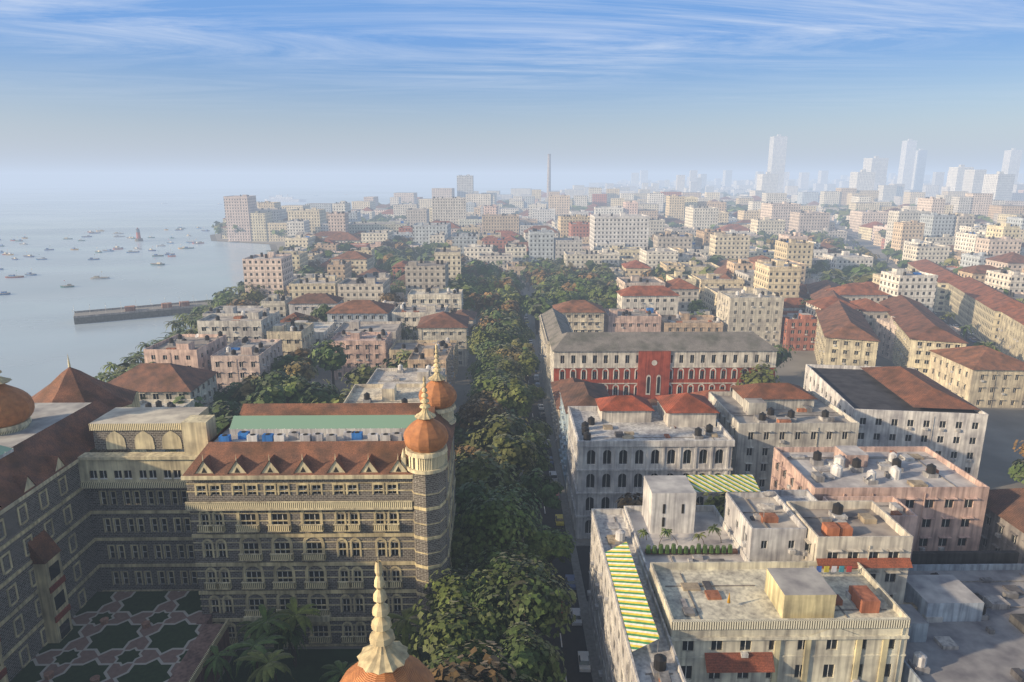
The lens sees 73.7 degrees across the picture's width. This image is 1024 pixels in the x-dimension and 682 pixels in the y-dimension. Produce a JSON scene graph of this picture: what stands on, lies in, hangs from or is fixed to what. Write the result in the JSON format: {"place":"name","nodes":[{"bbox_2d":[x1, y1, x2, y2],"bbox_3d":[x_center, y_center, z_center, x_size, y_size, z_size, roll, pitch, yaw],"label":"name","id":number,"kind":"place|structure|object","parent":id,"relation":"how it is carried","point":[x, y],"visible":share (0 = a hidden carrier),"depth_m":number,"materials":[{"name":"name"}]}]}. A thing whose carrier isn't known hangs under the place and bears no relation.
{"place":"outdoors","nodes":[
{"label":"outdoors","id":0,"kind":"place"},
{"bbox_2d":[0,174,1023,396],"bbox_3d":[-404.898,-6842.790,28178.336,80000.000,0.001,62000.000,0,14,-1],"label":"sea","id":1,"kind":"structure","parent":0,"point":[42,335],"depth_m":763.27,"materials":[{"name":"liquid"}]},
{"bbox_2d":[135,227,142,241],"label":"harbour beacon","id":2,"kind":"object","parent":1,"relation":"on","point":[138,238],"visible":1,"depth_m":785.84,"materials":[{"name":"stone"}]},
{"bbox_2d":[72,298,212,324],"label":"jetty","id":3,"kind":"object","parent":1,"relation":"on","point":[127,313],"visible":0.84,"depth_m":371.06,"materials":[{"name":"concrete"}]},
{"bbox_2d":[0,194,346,294],"bbox_3d":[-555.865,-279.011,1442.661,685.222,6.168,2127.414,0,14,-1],"label":"boats","id":4,"kind":"object","parent":1,"relation":"on","point":[116,247],"visible":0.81,"depth_m":684.22,"materials":[{"name":"paint"}]},
{"bbox_2d":[265,194,305,201],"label":"ship","id":5,"kind":"object","parent":1,"relation":"on","point":[279,198],"visible":0.93,"depth_m":1848.37,"materials":[{"name":"paint"}]},
{"bbox_2d":[0,0,1023,173],"label":"sky","id":6,"kind":"structure","parent":0,"point":[87,86],"materials":[{"name":"blue"}]},
{"bbox_2d":[114,220,1023,681],"bbox_3d":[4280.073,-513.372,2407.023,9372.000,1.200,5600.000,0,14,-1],"label":"land terrain","id":7,"kind":"structure","parent":0,"point":[1004,428],"depth_m":218.15,"materials":[{"name":"stone"}]},
{"bbox_2d":[212,285,243,298],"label":"pier trees","id":8,"kind":"object","parent":7,"relation":"on","point":[220,292],"visible":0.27,"depth_m":393.83,"materials":[{"name":"green plant"}]},
{"bbox_2d":[0,344,456,681],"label":"hotel building","id":9,"kind":"structure","parent":7,"relation":"on","point":[332,511],"depth_m":107.64,"materials":[{"name":"beige stone"}]},
{"bbox_2d":[95,217,974,681],"bbox_3d":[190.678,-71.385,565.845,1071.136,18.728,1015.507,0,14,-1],"label":"palm trees","id":10,"kind":"object","parent":7,"relation":"on","point":[261,659],"visible":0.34,"depth_m":101.73,"materials":[{"name":"green plant"}]},
{"bbox_2d":[547,154,550,197],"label":"factory chimney","id":11,"kind":"object","parent":7,"relation":"on","point":[549,174],"visible":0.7,"depth_m":1455.96,"materials":[{"name":"paint"}]},
{"bbox_2d":[108,280,1023,477],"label":"city buildings","id":12,"kind":"structure","parent":7,"relation":"on","point":[225,347],"depth_m":256.22,"materials":[{"name":"paint"}]},
{"bbox_2d":[117,245,1023,681],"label":"trees","id":13,"kind":"object","parent":7,"relation":"on","point":[501,581],"visible":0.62,"depth_m":147.58,"materials":[{"name":"green plant"}]},
{"bbox_2d":[211,183,1021,294],"bbox_3d":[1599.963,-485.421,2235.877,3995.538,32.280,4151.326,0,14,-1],"label":"trees","id":14,"kind":"object","parent":7,"relation":"on","point":[388,257],"visible":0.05,"depth_m":531.56,"materials":[{"name":"green plant"}]},
{"bbox_2d":[221,174,1023,343],"bbox_3d":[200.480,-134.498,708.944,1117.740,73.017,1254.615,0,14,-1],"label":"city buildings","id":15,"kind":"structure","parent":7,"relation":"on","point":[926,235],"depth_m":497.68,"materials":[{"name":"concrete"}]},
{"bbox_2d":[281,134,1023,228],"bbox_3d":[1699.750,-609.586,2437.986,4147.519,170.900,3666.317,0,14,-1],"label":"city buildings","id":16,"kind":"structure","parent":7,"relation":"on","point":[960,188],"depth_m":1387.03,"materials":[{"name":"concrete"}]},
{"bbox_2d":[538,308,1023,681],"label":"buildings","id":17,"kind":"structure","parent":7,"relation":"on","point":[869,527],"depth_m":111.44,"materials":[{"name":"paint"}]},
{"bbox_2d":[466,226,980,681],"bbox_3d":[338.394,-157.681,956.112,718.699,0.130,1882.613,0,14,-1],"label":"road","id":18,"kind":"structure","parent":0,"point":[574,641],"depth_m":132.84,"materials":[{"name":"grey asphalt"}]},
{"bbox_2d":[522,230,976,671],"bbox_3d":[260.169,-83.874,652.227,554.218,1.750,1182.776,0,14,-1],"label":"cars","id":19,"kind":"object","parent":18,"relation":"on","point":[583,657],"depth_m":129.13,"materials":[{"name":"paint"}]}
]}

